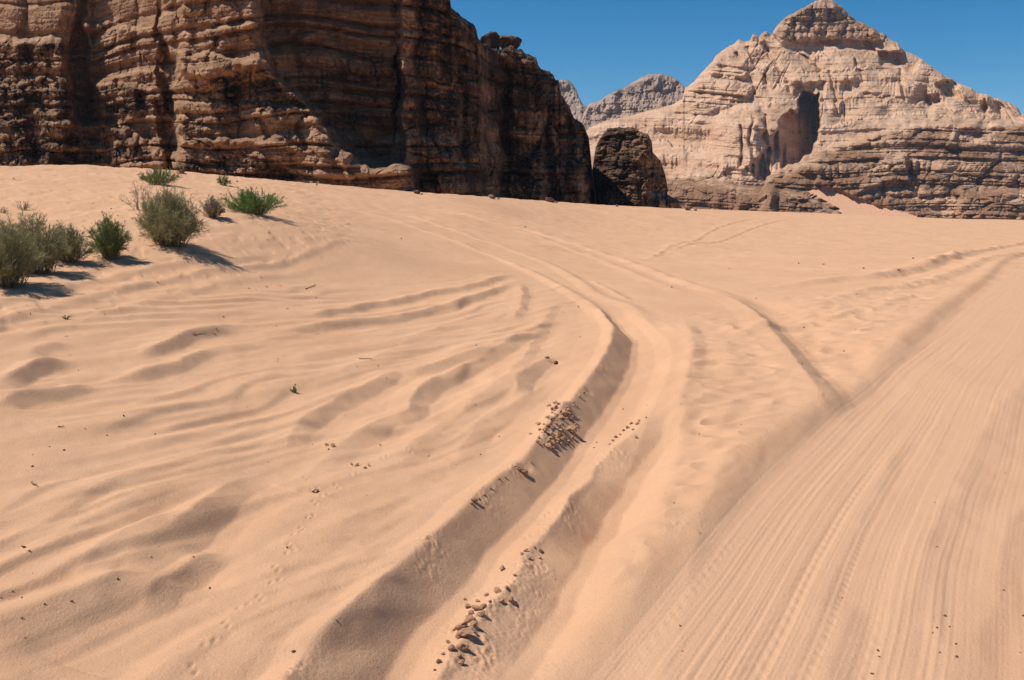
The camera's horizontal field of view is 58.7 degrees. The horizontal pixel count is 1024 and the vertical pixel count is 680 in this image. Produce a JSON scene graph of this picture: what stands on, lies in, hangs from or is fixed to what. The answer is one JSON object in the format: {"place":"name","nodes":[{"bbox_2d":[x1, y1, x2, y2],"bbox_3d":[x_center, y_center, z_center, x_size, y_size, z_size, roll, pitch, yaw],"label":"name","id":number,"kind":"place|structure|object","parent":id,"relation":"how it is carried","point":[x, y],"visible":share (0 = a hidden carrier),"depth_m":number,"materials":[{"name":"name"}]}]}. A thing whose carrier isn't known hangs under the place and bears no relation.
{"place":"outdoors","nodes":[
{"label":"outdoors","id":0,"kind":"place"},
{"bbox_2d":[0,0,596,203],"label":"cliff","id":1,"kind":"structure","parent":0,"point":[432,96],"depth_m":135.52,"materials":[{"name":"stone"}]},
{"bbox_2d":[480,31,500,48],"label":"boulder","id":2,"kind":"object","parent":1,"relation":"on","point":[490,39],"visible":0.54,"depth_m":156.09,"materials":[{"name":"stone"}]},
{"bbox_2d":[500,35,521,48],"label":"boulder","id":3,"kind":"object","parent":1,"relation":"on","point":[508,41],"visible":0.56,"depth_m":158.91,"materials":[{"name":"stone"}]},
{"bbox_2d":[0,165,1023,679],"bbox_3d":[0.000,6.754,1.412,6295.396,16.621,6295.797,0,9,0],"label":"sand ground","id":4,"kind":"structure","parent":0,"point":[876,481],"depth_m":8.30,"materials":[{"name":"beige sand"}]},
{"bbox_2d":[12,200,33,209],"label":"desert shrub","id":5,"kind":"object","parent":4,"relation":"on","point":[24,206],"visible":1,"depth_m":20.76,"materials":[{"name":"plant"}]},
{"bbox_2d":[0,209,49,288],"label":"desert shrub","id":6,"kind":"object","parent":4,"relation":"on","point":[16,264],"visible":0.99,"depth_m":12.48,"materials":[{"name":"green plant"}]},
{"bbox_2d":[10,203,71,274],"bbox_3d":[-7.340,-1.551,13.920,1.036,1.089,1.298,0,9,0],"label":"desert shrub","id":7,"kind":"object","parent":4,"relation":"on","point":[55,248],"visible":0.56,"depth_m":13.91,"materials":[{"name":"green plant"}]},
{"bbox_2d":[46,219,102,262],"bbox_3d":[-7.351,-1.645,15.059,0.892,0.736,0.979,6,10,34],"label":"desert shrub","id":8,"kind":"object","parent":4,"relation":"on","point":[75,241],"visible":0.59,"depth_m":15.05,"materials":[{"name":"green plant"}]},
{"bbox_2d":[84,212,133,259],"bbox_3d":[-6.934,-1.829,15.690,0.855,0.873,0.674,-7,11,-39],"label":"desert shrub","id":9,"kind":"object","parent":4,"relation":"on","point":[109,241],"visible":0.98,"depth_m":15.61,"materials":[{"name":"green plant"}]},
{"bbox_2d":[119,181,153,209],"bbox_3d":[-8.432,-3.315,20.700,1.000,0.735,0.749,7,11,38],"label":"desert shrub","id":10,"kind":"object","parent":4,"relation":"on","point":[137,196],"visible":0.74,"depth_m":20.80,"materials":[{"name":"plant"}]},
{"bbox_2d":[137,164,182,184],"bbox_3d":[-11.773,-5.526,30.442,1.263,0.717,1.500,8,12,42],"label":"desert shrub","id":11,"kind":"object","parent":4,"relation":"on","point":[155,176],"visible":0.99,"depth_m":30.34,"materials":[{"name":"green plant"}]},
{"bbox_2d":[131,178,208,246],"bbox_3d":[-6.376,-2.381,16.939,1.431,1.285,1.604,-5,10,-27],"label":"desert shrub","id":12,"kind":"object","parent":4,"relation":"on","point":[172,225],"visible":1,"depth_m":16.80,"materials":[{"name":"green plant"}]},
{"bbox_2d":[199,194,225,217],"bbox_3d":[-6.762,-3.032,20.568,0.746,0.555,0.543,5,10,31],"label":"desert shrub","id":13,"kind":"object","parent":4,"relation":"on","point":[212,207],"visible":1,"depth_m":20.51,"materials":[{"name":"plant"}]},
{"bbox_2d":[217,174,231,184],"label":"desert shrub","id":14,"kind":"object","parent":4,"relation":"on","point":[225,181],"visible":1,"depth_m":34.68,"materials":[{"name":"green plant"}]},
{"bbox_2d":[215,186,287,214],"bbox_3d":[-6.278,-3.364,21.861,1.673,0.709,1.624,0,9,0],"label":"desert shrub","id":15,"kind":"object","parent":4,"relation":"on","point":[246,202],"visible":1,"depth_m":21.77,"materials":[{"name":"green plant"}]},
{"bbox_2d":[447,644,455,650],"bbox_3d":[-0.319,1.626,4.807,0.042,0.040,0.034,16,11,-7],"label":"sand clod","id":16,"kind":"object","parent":4,"relation":"on","point":[451,647],"visible":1,"depth_m":4.80,"materials":[{"name":"beige sand"}]},
{"bbox_2d":[455,621,467,629],"bbox_3d":[-0.287,1.595,5.061,0.073,0.047,0.082,-16,-9,22],"label":"sand clod","id":17,"kind":"object","parent":4,"relation":"on","point":[461,625],"visible":0.86,"depth_m":5.04,"materials":[{"name":"beige sand"}]},
{"bbox_2d":[456,643,468,651],"bbox_3d":[-0.263,1.628,4.835,0.068,0.051,0.047,-19,22,-7],"label":"sand clod","id":18,"kind":"object","parent":4,"relation":"on","point":[461,647],"visible":1,"depth_m":4.82,"materials":[{"name":"beige sand"}]},
{"bbox_2d":[456,628,474,636],"bbox_3d":[-0.255,1.592,4.948,0.108,0.048,0.069,-17,6,-7],"label":"sand clod","id":19,"kind":"object","parent":4,"relation":"on","point":[463,632],"visible":1,"depth_m":4.94,"materials":[{"name":"beige sand"}]},
{"bbox_2d":[464,615,475,622],"bbox_3d":[-0.238,1.581,5.151,0.060,0.053,0.061,-31,8,-30],"label":"sand clod","id":20,"kind":"object","parent":4,"relation":"on","point":[469,618],"visible":0.83,"depth_m":5.14,"materials":[{"name":"beige sand"}]},
{"bbox_2d":[470,620,477,626],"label":"sand clod","id":21,"kind":"object","parent":4,"relation":"on","point":[473,623],"visible":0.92,"depth_m":5.05,"materials":[{"name":"beige sand"}]},
{"bbox_2d":[471,605,481,610],"bbox_3d":[-0.209,1.560,5.302,0.090,0.033,0.040,-3,-9,40],"label":"sand clod","id":22,"kind":"object","parent":4,"relation":"on","point":[476,607],"visible":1,"depth_m":5.29,"materials":[{"name":"beige sand"}]},
{"bbox_2d":[475,610,484,616],"bbox_3d":[-0.180,1.566,5.201,0.061,0.033,0.031,-28,8,-17],"label":"sand clod","id":23,"kind":"object","parent":4,"relation":"on","point":[480,613],"visible":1,"depth_m":5.19,"materials":[{"name":"beige sand"}]},
{"bbox_2d":[494,587,500,593],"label":"sand clod","id":24,"kind":"object","parent":4,"relation":"on","point":[497,590],"visible":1,"depth_m":5.51,"materials":[{"name":"beige sand"}]},
{"bbox_2d":[521,468,527,474],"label":"sand clod","id":25,"kind":"object","parent":4,"relation":"on","point":[524,471],"visible":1,"depth_m":7.49,"materials":[{"name":"beige sand"}]},
{"bbox_2d":[545,197,554,202],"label":"fallen rock","id":26,"kind":"object","parent":4,"relation":"on","point":[550,199],"visible":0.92,"depth_m":76.35,"materials":[{"name":"brown stone"}]},
{"bbox_2d":[568,425,576,433],"bbox_3d":[0.601,0.885,9.056,0.122,0.086,0.091,20,19,31],"label":"sand clod","id":27,"kind":"object","parent":4,"relation":"on","point":[572,429],"visible":0.98,"depth_m":9.02,"materials":[{"name":"beige sand"}]},
{"bbox_2d":[592,127,681,208],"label":"rock outcrop","id":28,"kind":"object","parent":4,"relation":"on","point":[627,169],"visible":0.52,"depth_m":185.25,"materials":[{"name":"stone"}]},
{"bbox_2d":[559,79,586,121],"bbox_3d":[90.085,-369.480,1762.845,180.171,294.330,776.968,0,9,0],"label":"mountain","id":29,"kind":"structure","parent":0,"point":[569,94],"depth_m":1792.16,"materials":[{"name":"beige stone"}]},
{"bbox_2d":[581,74,684,130],"bbox_3d":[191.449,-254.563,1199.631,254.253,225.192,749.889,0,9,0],"label":"mountain","id":30,"kind":"structure","parent":0,"point":[648,92],"depth_m":1242.78,"materials":[{"name":"beige stone"}]},
{"bbox_2d":[450,0,1023,113],"label":"sky","id":31,"kind":"structure","parent":0,"point":[602,47],"materials":[{"name":"blue"}]},
{"bbox_2d":[586,0,1023,219],"bbox_3d":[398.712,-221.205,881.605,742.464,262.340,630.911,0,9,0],"label":"mountain","id":32,"kind":"structure","parent":0,"point":[826,106],"depth_m":805.14,"materials":[{"name":"stone"}]}
]}

